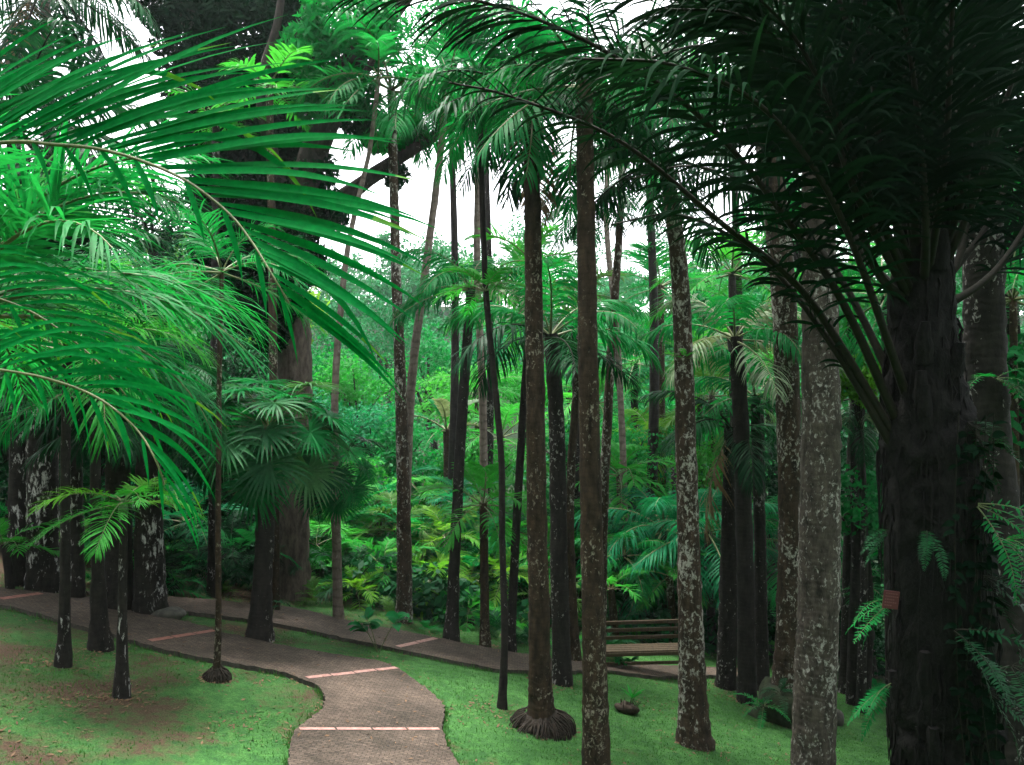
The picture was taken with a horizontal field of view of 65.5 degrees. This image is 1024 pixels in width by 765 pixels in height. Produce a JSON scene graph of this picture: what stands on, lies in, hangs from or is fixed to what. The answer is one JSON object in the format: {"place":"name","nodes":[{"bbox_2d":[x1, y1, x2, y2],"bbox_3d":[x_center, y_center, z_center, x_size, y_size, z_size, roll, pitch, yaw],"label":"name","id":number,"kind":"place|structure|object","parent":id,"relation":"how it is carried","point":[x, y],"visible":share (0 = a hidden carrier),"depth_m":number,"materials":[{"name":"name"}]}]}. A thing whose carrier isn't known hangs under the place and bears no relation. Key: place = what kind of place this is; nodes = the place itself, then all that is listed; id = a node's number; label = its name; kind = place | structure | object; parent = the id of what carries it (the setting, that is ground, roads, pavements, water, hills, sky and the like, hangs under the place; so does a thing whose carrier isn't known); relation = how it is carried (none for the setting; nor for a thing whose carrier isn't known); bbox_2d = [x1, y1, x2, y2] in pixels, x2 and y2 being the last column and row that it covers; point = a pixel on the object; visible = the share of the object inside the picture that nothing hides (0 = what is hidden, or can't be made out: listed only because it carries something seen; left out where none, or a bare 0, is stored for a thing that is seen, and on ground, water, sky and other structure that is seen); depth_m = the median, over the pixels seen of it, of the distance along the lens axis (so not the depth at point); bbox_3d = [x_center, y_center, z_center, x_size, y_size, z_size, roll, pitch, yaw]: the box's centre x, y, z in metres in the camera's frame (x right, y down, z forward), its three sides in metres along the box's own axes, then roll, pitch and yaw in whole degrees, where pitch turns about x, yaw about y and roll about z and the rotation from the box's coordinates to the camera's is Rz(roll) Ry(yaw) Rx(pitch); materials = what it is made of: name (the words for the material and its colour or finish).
{"place":"outdoors","nodes":[
{"label":"outdoors","id":0,"kind":"place"},
{"bbox_2d":[0,587,459,764],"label":"garden path","id":1,"kind":"structure","parent":0,"point":[351,688],"depth_m":11.43,"materials":[{"name":"grey concrete"}]},
{"bbox_2d":[86,591,737,679],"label":"path","id":2,"kind":"structure","parent":0,"point":[430,647],"depth_m":14.66,"materials":[{"name":"grey concrete"}]},
{"bbox_2d":[605,619,678,665],"bbox_3d":[2.503,5.095,15.383,1.860,0.897,0.582,-4,0,6],"label":"park bench","id":3,"kind":"object","parent":2,"relation":"on","point":[643,649],"visible":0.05,"depth_m":15.41,"materials":[{"name":"brown wood"}]},
{"bbox_2d":[0,306,1023,764],"bbox_3d":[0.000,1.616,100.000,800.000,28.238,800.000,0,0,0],"label":"ground","id":4,"kind":"structure","parent":0,"point":[136,718],"depth_m":10.69,"materials":[{"name":"green plant"}]},
{"bbox_2d":[0,517,59,588],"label":"understorey palm","id":5,"kind":"object","parent":4,"relation":"on","point":[6,554],"visible":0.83,"depth_m":13.87,"materials":[{"name":"green plant"}]},
{"bbox_2d":[0,0,163,544],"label":"palm tree","id":6,"kind":"object","parent":4,"relation":"on","point":[46,8],"visible":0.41,"depth_m":17.25,"materials":[{"name":"green plant"}]},
{"bbox_2d":[0,208,175,592],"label":"palm tree","id":7,"kind":"object","parent":4,"relation":"on","point":[42,567],"visible":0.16,"depth_m":14.24,"materials":[{"name":"plant"}]},
{"bbox_2d":[0,224,187,597],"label":"palm tree","id":8,"kind":"object","parent":4,"relation":"on","point":[78,586],"visible":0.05,"depth_m":13.97,"materials":[{"name":"plant"}]},
{"bbox_2d":[0,14,191,586],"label":"palm tree","id":9,"kind":"object","parent":4,"relation":"on","point":[16,505],"visible":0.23,"depth_m":14.42,"materials":[{"name":"green plant"}]},
{"bbox_2d":[0,332,213,651],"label":"palm tree","id":10,"kind":"object","parent":4,"relation":"on","point":[100,636],"visible":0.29,"depth_m":11.38,"materials":[{"name":"green plant"}]},
{"bbox_2d":[25,473,206,699],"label":"palm tree","id":11,"kind":"object","parent":4,"relation":"on","point":[121,688],"visible":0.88,"depth_m":9.64,"materials":[{"name":"green plant"}]},
{"bbox_2d":[0,242,238,668],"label":"palm tree","id":12,"kind":"object","parent":4,"relation":"on","point":[63,657],"visible":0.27,"depth_m":10.43,"materials":[{"name":"green plant"}]},
{"bbox_2d":[0,287,238,609],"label":"palm tree","id":13,"kind":"object","parent":4,"relation":"on","point":[113,480],"visible":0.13,"depth_m":13.60,"materials":[{"name":"green plant"}]},
{"bbox_2d":[22,345,241,614],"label":"palm tree","id":14,"kind":"object","parent":4,"relation":"on","point":[150,594],"visible":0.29,"depth_m":13.60,"materials":[{"name":"green plant"}]},
{"bbox_2d":[0,92,285,467],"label":"palm tree","id":15,"kind":"object","parent":4,"relation":"on","point":[23,220],"visible":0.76,"depth_m":6.07,"materials":[{"name":"green plant"}]},
{"bbox_2d":[91,175,208,468],"bbox_3d":[-10.076,-0.463,22.053,3.650,10.532,2.794,0,0,32],"label":"leafy bush","id":16,"kind":"object","parent":4,"relation":"on","point":[151,225],"visible":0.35,"depth_m":21.80,"materials":[{"name":"green plant"}]},
{"bbox_2d":[104,479,254,574],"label":"understorey palm","id":17,"kind":"object","parent":4,"relation":"on","point":[179,516],"visible":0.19,"depth_m":17.93,"materials":[{"name":"green plant"}]},
{"bbox_2d":[168,509,254,593],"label":"understorey palm","id":18,"kind":"object","parent":4,"relation":"on","point":[183,524],"visible":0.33,"depth_m":17.13,"materials":[{"name":"green plant"}]},
{"bbox_2d":[93,200,334,683],"bbox_3d":[-4.046,0.916,10.819,3.012,6.609,3.246,0,0,0],"label":"palm tree","id":19,"kind":"object","parent":4,"relation":"on","point":[217,672],"visible":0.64,"depth_m":10.90,"materials":[{"name":"green plant"}]},
{"bbox_2d":[163,86,265,597],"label":"palm tree","id":20,"kind":"object","parent":4,"relation":"on","point":[210,590],"visible":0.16,"depth_m":15.94,"materials":[{"name":"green plant"}]},
{"bbox_2d":[0,15,439,550],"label":"close palm","id":21,"kind":"object","parent":4,"relation":"on","point":[174,130],"visible":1,"depth_m":2.41,"materials":[{"name":"green plant"}]},
{"bbox_2d":[184,327,268,416],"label":"leafy bush","id":22,"kind":"object","parent":4,"relation":"on","point":[232,369],"visible":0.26,"depth_m":23.86,"materials":[{"name":"green plant"}]},
{"bbox_2d":[173,377,360,642],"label":"fan palm","id":23,"kind":"object","parent":4,"relation":"on","point":[269,465],"visible":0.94,"depth_m":12.84,"materials":[{"name":"green plant"}]},
{"bbox_2d":[208,42,345,609],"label":"palm tree","id":24,"kind":"object","parent":4,"relation":"on","point":[276,55],"visible":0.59,"depth_m":15.45,"materials":[{"name":"brown plant"}]},
{"bbox_2d":[258,334,384,524],"bbox_3d":[-8.041,4.033,33.858,5.433,12.241,5.504,0,0,0],"label":"leafy bush","id":25,"kind":"object","parent":4,"relation":"on","point":[316,355],"visible":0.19,"depth_m":33.48,"materials":[{"name":"green plant"}]},
{"bbox_2d":[309,520,353,585],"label":"understorey palm","id":26,"kind":"object","parent":4,"relation":"on","point":[327,545],"visible":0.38,"depth_m":18.60,"materials":[{"name":"green plant"}]},
{"bbox_2d":[284,434,387,617],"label":"fan palm","id":27,"kind":"object","parent":4,"relation":"on","point":[348,491],"visible":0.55,"depth_m":15.47,"materials":[{"name":"green plant"}]},
{"bbox_2d":[127,0,554,600],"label":"limbed tree","id":28,"kind":"object","parent":4,"relation":"on","point":[299,24],"visible":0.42,"depth_m":16.93,"materials":[{"name":"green plant"}]},
{"bbox_2d":[313,565,393,610],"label":"understorey palm","id":29,"kind":"object","parent":4,"relation":"on","point":[356,582],"visible":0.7,"depth_m":17.42,"materials":[{"name":"green plant"}]},
{"bbox_2d":[309,545,416,608],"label":"understorey palm","id":30,"kind":"object","parent":4,"relation":"on","point":[360,554],"visible":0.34,"depth_m":18.02,"materials":[{"name":"green plant"}]},
{"bbox_2d":[295,31,438,618],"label":"palm tree","id":31,"kind":"object","parent":4,"relation":"on","point":[382,44],"visible":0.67,"depth_m":15.72,"materials":[{"name":"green plant"}]},
{"bbox_2d":[312,349,423,524],"bbox_3d":[-5.551,4.227,30.121,4.212,10.967,4.154,0,0,0],"label":"leafy bush","id":32,"kind":"object","parent":4,"relation":"on","point":[348,382],"visible":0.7,"depth_m":29.63,"materials":[{"name":"green plant"}]},
{"bbox_2d":[323,398,416,504],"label":"leafy bush","id":33,"kind":"object","parent":4,"relation":"on","point":[376,418],"visible":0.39,"depth_m":26.53,"materials":[{"name":"green plant"}]},
{"bbox_2d":[327,536,441,607],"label":"understorey palm","id":34,"kind":"object","parent":4,"relation":"on","point":[389,542],"visible":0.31,"depth_m":18.92,"materials":[{"name":"green plant"}]},
{"bbox_2d":[294,8,476,623],"bbox_3d":[-2.613,-1.058,16.422,3.990,12.345,4.465,0,0,0],"label":"palm tree","id":35,"kind":"object","parent":4,"relation":"on","point":[404,569],"visible":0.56,"depth_m":16.39,"materials":[{"name":"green plant"}]},
{"bbox_2d":[332,294,443,533],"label":"leafy bush","id":36,"kind":"object","parent":4,"relation":"on","point":[378,336],"visible":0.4,"depth_m":45.64,"materials":[{"name":"green plant"}]},
{"bbox_2d":[345,491,440,565],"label":"understorey palm","id":37,"kind":"object","parent":4,"relation":"on","point":[414,510],"visible":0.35,"depth_m":20.85,"materials":[{"name":"green plant"}]},
{"bbox_2d":[352,407,442,491],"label":"leafy bush","id":38,"kind":"object","parent":4,"relation":"on","point":[392,439],"visible":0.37,"depth_m":25.42,"materials":[{"name":"green plant"}]},
{"bbox_2d":[368,319,486,459],"bbox_3d":[-4.004,3.858,38.422,6.063,13.823,5.724,0,0,0],"label":"leafy bush","id":39,"kind":"object","parent":4,"relation":"on","point":[438,359],"visible":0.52,"depth_m":37.72,"materials":[{"name":"green plant"}]},
{"bbox_2d":[378,432,479,593],"bbox_3d":[-2.587,4.776,25.837,3.480,6.549,3.678,0,0,0],"label":"leafy bush","id":40,"kind":"object","parent":4,"relation":"on","point":[426,473],"visible":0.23,"depth_m":25.69,"materials":[{"name":"green plant"}]},
{"bbox_2d":[347,1,522,611],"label":"palm tree","id":41,"kind":"object","parent":4,"relation":"on","point":[413,364],"visible":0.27,"depth_m":17.18,"materials":[{"name":"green plant"}]},
{"bbox_2d":[384,398,495,517],"bbox_3d":[-1.887,3.761,24.156,3.115,6.644,3.068,0,0,-42],"label":"banana plant","id":42,"kind":"object","parent":4,"relation":"on","point":[441,406],"visible":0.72,"depth_m":23.90,"materials":[{"name":"plant"}]},
{"bbox_2d":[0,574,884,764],"bbox_3d":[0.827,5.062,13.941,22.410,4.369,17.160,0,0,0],"label":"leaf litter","id":43,"kind":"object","parent":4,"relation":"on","point":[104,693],"visible":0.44,"depth_m":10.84,"materials":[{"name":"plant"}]},
{"bbox_2d":[0,437,884,677],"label":"undergrowth","id":44,"kind":"object","parent":4,"relation":"on","point":[246,537],"visible":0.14,"depth_m":17.84,"materials":[{"name":"green plant"}]},
{"bbox_2d":[393,505,493,586],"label":"understorey palm","id":45,"kind":"object","parent":4,"relation":"on","point":[431,511],"visible":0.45,"depth_m":19.89,"materials":[{"name":"green plant"}]},
{"bbox_2d":[398,0,498,534],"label":"palm tree","id":46,"kind":"object","parent":4,"relation":"on","point":[454,384],"visible":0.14,"depth_m":22.93,"materials":[{"name":"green plant"}]},
{"bbox_2d":[397,24,534,709],"bbox_3d":[-0.589,-0.007,11.710,2.205,9.872,2.254,0,0,37],"label":"palm tree","id":47,"kind":"object","parent":4,"relation":"on","point":[502,703],"visible":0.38,"depth_m":11.64,"materials":[{"name":"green plant"}]},
{"bbox_2d":[432,264,524,319],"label":"fern","id":48,"kind":"object","parent":47,"relation":"attached to","point":[476,275],"visible":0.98,"depth_m":11.53,"materials":[{"name":"green plant"}]},
{"bbox_2d":[414,362,521,570],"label":"understorey palm","id":49,"kind":"object","parent":4,"relation":"on","point":[447,396],"visible":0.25,"depth_m":29.88,"materials":[{"name":"green plant"}]},
{"bbox_2d":[423,80,514,569],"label":"palm tree","id":50,"kind":"object","parent":4,"relation":"on","point":[483,446],"visible":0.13,"depth_m":18.93,"materials":[{"name":"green plant"}]},
{"bbox_2d":[384,246,554,641],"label":"palm tree","id":51,"kind":"object","parent":4,"relation":"on","point":[451,630],"visible":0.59,"depth_m":15.44,"materials":[{"name":"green plant"}]},
{"bbox_2d":[430,427,526,512],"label":"leafy bush","id":52,"kind":"object","parent":4,"relation":"on","point":[509,466],"visible":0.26,"depth_m":25.19,"materials":[{"name":"green plant"}]},
{"bbox_2d":[410,461,549,647],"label":"palm tree","id":53,"kind":"object","parent":4,"relation":"on","point":[490,471],"visible":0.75,"depth_m":15.39,"materials":[{"name":"green plant"}]},
{"bbox_2d":[483,57,513,511],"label":"palm tree","id":54,"kind":"object","parent":4,"relation":"on","point":[490,419],"visible":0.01,"depth_m":24.95,"materials":[{"name":"plant"}]},
{"bbox_2d":[437,402,568,532],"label":"understorey palm","id":55,"kind":"object","parent":4,"relation":"on","point":[506,414],"visible":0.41,"depth_m":26.61,"materials":[{"name":"green plant"}]},
{"bbox_2d":[0,205,1023,520],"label":"forest","id":56,"kind":"object","parent":4,"relation":"on","point":[410,277],"visible":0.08,"depth_m":87.60,"materials":[{"name":"green plant"}]},
{"bbox_2d":[385,11,662,741],"bbox_3d":[0.178,0.074,11.042,3.746,9.751,3.405,0,0,0],"label":"palm tree","id":57,"kind":"object","parent":4,"relation":"on","point":[544,717],"visible":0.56,"depth_m":10.92,"materials":[{"name":"brown plant"}]},
{"bbox_2d":[443,239,604,353],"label":"understorey palm","id":58,"kind":"object","parent":4,"relation":"on","point":[510,249],"visible":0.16,"depth_m":24.04,"materials":[{"name":"green plant"}]},
{"bbox_2d":[460,223,603,651],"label":"palm tree","id":59,"kind":"object","parent":4,"relation":"on","point":[513,582],"visible":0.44,"depth_m":15.20,"materials":[{"name":"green plant"}]},
{"bbox_2d":[436,256,664,686],"bbox_3d":[0.770,1.679,13.499,4.202,7.244,3.837,0,0,-24],"label":"palm tree","id":60,"kind":"object","parent":4,"relation":"on","point":[561,648],"visible":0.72,"depth_m":13.49,"materials":[{"name":"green plant"}]},
{"bbox_2d":[431,0,713,764],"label":"palm tree","id":61,"kind":"object","parent":4,"relation":"on","point":[596,745],"visible":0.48,"depth_m":9.73,"materials":[{"name":"brown plant"}]},
{"bbox_2d":[505,268,646,556],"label":"understorey palm","id":62,"kind":"object","parent":4,"relation":"on","point":[599,276],"visible":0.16,"depth_m":21.93,"materials":[{"name":"green plant"}]},
{"bbox_2d":[523,171,660,660],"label":"palm tree","id":63,"kind":"object","parent":4,"relation":"on","point":[575,646],"visible":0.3,"depth_m":15.48,"materials":[{"name":"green plant"}]},
{"bbox_2d":[545,133,676,579],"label":"palm tree","id":64,"kind":"object","parent":4,"relation":"on","point":[621,425],"visible":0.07,"depth_m":21.92,"materials":[{"name":"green plant"}]},
{"bbox_2d":[576,562,650,640],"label":"understorey palm","id":65,"kind":"object","parent":4,"relation":"on","point":[613,615],"visible":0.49,"depth_m":17.94,"materials":[{"name":"green plant"}]},
{"bbox_2d":[540,79,698,642],"bbox_3d":[2.316,-0.147,16.447,3.717,11.828,3.226,0,0,0],"label":"palm tree","id":66,"kind":"object","parent":4,"relation":"on","point":[607,429],"visible":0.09,"depth_m":16.43,"materials":[{"name":"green plant"}]},
{"bbox_2d":[566,438,675,615],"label":"understorey palm","id":67,"kind":"object","parent":4,"relation":"on","point":[615,449],"visible":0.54,"depth_m":22.04,"materials":[{"name":"green plant"}]},
{"bbox_2d":[575,522,677,633],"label":"understorey palm","id":68,"kind":"object","parent":4,"relation":"on","point":[624,560],"visible":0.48,"depth_m":18.83,"materials":[{"name":"green plant"}]},
{"bbox_2d":[562,321,699,582],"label":"understorey palm","id":69,"kind":"object","parent":4,"relation":"on","point":[634,369],"visible":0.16,"depth_m":29.10,"materials":[{"name":"green plant"}]},
{"bbox_2d":[600,408,674,609],"bbox_3d":[3.804,4.639,25.018,3.798,7.615,3.354,0,0,0],"label":"leafy bush","id":70,"kind":"object","parent":4,"relation":"on","point":[615,437],"visible":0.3,"depth_m":24.69,"materials":[{"name":"green plant"}]},
{"bbox_2d":[594,26,701,618],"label":"palm tree","id":71,"kind":"object","parent":4,"relation":"on","point":[653,424],"visible":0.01,"depth_m":23.93,"materials":[{"name":"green plant"}]},
{"bbox_2d":[574,486,753,633],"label":"understorey palm","id":72,"kind":"object","parent":4,"relation":"on","point":[650,509],"visible":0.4,"depth_m":19.30,"materials":[{"name":"green plant"}]},
{"bbox_2d":[614,549,716,642],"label":"understorey palm","id":73,"kind":"object","parent":4,"relation":"on","point":[670,593],"visible":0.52,"depth_m":18.53,"materials":[{"name":"green plant"}]},
{"bbox_2d":[548,64,791,751],"bbox_3d":[2.030,0.517,11.393,3.384,9.662,3.793,0,0,38],"label":"palm tree","id":74,"kind":"object","parent":4,"relation":"on","point":[693,730],"visible":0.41,"depth_m":11.32,"materials":[{"name":"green plant"}]},
{"bbox_2d":[321,0,1023,764],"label":"giant palm","id":75,"kind":"object","parent":4,"relation":"on","point":[911,120],"visible":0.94,"depth_m":5.03,"materials":[{"name":"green plant"}]},
{"bbox_2d":[847,683,891,741],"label":"fern","id":76,"kind":"object","parent":75,"relation":"attached to","point":[876,693],"visible":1,"depth_m":5.29,"materials":[{"name":"green plant"}]},
{"bbox_2d":[941,413,1008,764],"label":"creeper","id":77,"kind":"object","parent":75,"relation":"attached to","point":[982,714],"visible":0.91,"depth_m":5.21,"materials":[{"name":"green plant"}]},
{"bbox_2d":[954,626,1023,713],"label":"fern","id":78,"kind":"object","parent":75,"relation":"attached to","point":[991,665],"visible":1,"depth_m":4.91,"materials":[{"name":"green plant"}]},
{"bbox_2d":[977,499,1023,605],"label":"fern","id":79,"kind":"object","parent":75,"relation":"attached to","point":[1003,556],"visible":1,"depth_m":5.05,"materials":[{"name":"green plant"}]},
{"bbox_2d":[597,240,750,577],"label":"understorey palm","id":80,"kind":"object","parent":4,"relation":"on","point":[640,256],"visible":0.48,"depth_m":25.90,"materials":[{"name":"green plant"}]},
{"bbox_2d":[626,487,777,651],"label":"understorey palm","id":81,"kind":"object","parent":4,"relation":"on","point":[710,611],"visible":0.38,"depth_m":18.38,"materials":[{"name":"green plant"}]},
{"bbox_2d":[637,348,775,535],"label":"understorey palm","id":82,"kind":"object","parent":4,"relation":"on","point":[710,397],"visible":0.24,"depth_m":23.66,"materials":[{"name":"green plant"}]},
{"bbox_2d":[661,438,769,597],"bbox_3d":[5.929,4.531,23.013,2.828,6.390,2.576,0,0,31],"label":"leafy bush","id":83,"kind":"object","parent":4,"relation":"on","point":[706,458],"visible":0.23,"depth_m":22.80,"materials":[{"name":"green plant"}]},
{"bbox_2d":[635,387,801,690],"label":"palm tree","id":84,"kind":"object","parent":4,"relation":"on","point":[726,674],"visible":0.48,"depth_m":15.09,"materials":[{"name":"green plant"}]},
{"bbox_2d":[641,225,800,421],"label":"understorey palm","id":85,"kind":"object","parent":4,"relation":"on","point":[731,285],"visible":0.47,"depth_m":19.48,"materials":[{"name":"green plant"}]},
{"bbox_2d":[619,293,849,705],"bbox_3d":[3.950,2.095,14.514,3.628,7.646,3.433,0,0,44],"label":"palm tree","id":86,"kind":"object","parent":4,"relation":"on","point":[746,661],"visible":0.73,"depth_m":14.21,"materials":[{"name":"green plant"}]},
{"bbox_2d":[643,0,839,728],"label":"palm tree","id":87,"kind":"object","parent":4,"relation":"on","point":[788,424],"visible":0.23,"depth_m":13.33,"materials":[{"name":"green plant"}]},
{"bbox_2d":[690,266,801,627],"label":"palm tree","id":88,"kind":"object","parent":4,"relation":"on","point":[759,299],"visible":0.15,"depth_m":27.89,"materials":[{"name":"green plant"}]},
{"bbox_2d":[671,348,854,690],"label":"palm tree","id":89,"kind":"object","parent":4,"relation":"on","point":[761,620],"visible":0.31,"depth_m":15.40,"materials":[{"name":"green plant"}]},
{"bbox_2d":[747,351,879,694],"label":"palm tree","id":90,"kind":"object","parent":4,"relation":"on","point":[846,572],"visible":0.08,"depth_m":16.34,"materials":[{"name":"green plant"}]},
{"bbox_2d":[683,2,960,764],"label":"palm tree","id":91,"kind":"object","parent":4,"relation":"on","point":[814,704],"visible":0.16,"depth_m":10.97,"materials":[{"name":"grey plant"}]},
{"bbox_2d":[800,344,881,713],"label":"palm tree","id":92,"kind":"object","parent":4,"relation":"on","point":[861,675],"visible":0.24,"depth_m":14.96,"materials":[{"name":"green plant"}]},
{"bbox_2d":[799,243,887,705],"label":"palm tree","id":93,"kind":"object","parent":4,"relation":"on","point":[852,652],"visible":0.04,"depth_m":15.45,"materials":[{"name":"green plant"}]},
{"bbox_2d":[841,410,878,629],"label":"understorey palm","id":94,"kind":"object","parent":4,"relation":"on","point":[855,450],"visible":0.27,"depth_m":15.44,"materials":[{"name":"green plant"}]},
{"bbox_2d":[840,464,882,707],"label":"leafy bush","id":95,"kind":"object","parent":4,"relation":"on","point":[872,520],"visible":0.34,"depth_m":15.32,"materials":[{"name":"green plant"}]},
{"bbox_2d":[709,0,1023,764],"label":"palm tree","id":96,"kind":"object","parent":4,"relation":"on","point":[985,322],"visible":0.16,"depth_m":7.25,"materials":[{"name":"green plant"}]},
{"bbox_2d":[798,255,961,737],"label":"understorey palm","id":97,"kind":"object","parent":4,"relation":"on","point":[882,297],"visible":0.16,"depth_m":13.46,"materials":[{"name":"green plant"}]},
{"bbox_2d":[866,232,1023,488],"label":"understorey palm","id":98,"kind":"object","parent":4,"relation":"on","point":[1012,299],"visible":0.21,"depth_m":10.97,"materials":[{"name":"brown plant"}]},
{"bbox_2d":[1007,334,1023,522],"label":"leafy bush","id":99,"kind":"object","parent":4,"relation":"on","point":[1018,350],"visible":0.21,"depth_m":10.92,"materials":[{"name":"green plant"}]},
{"bbox_2d":[0,0,1023,314],"label":"sky","id":100,"kind":"structure","parent":0,"point":[414,198],"materials":[{"name":"white"}]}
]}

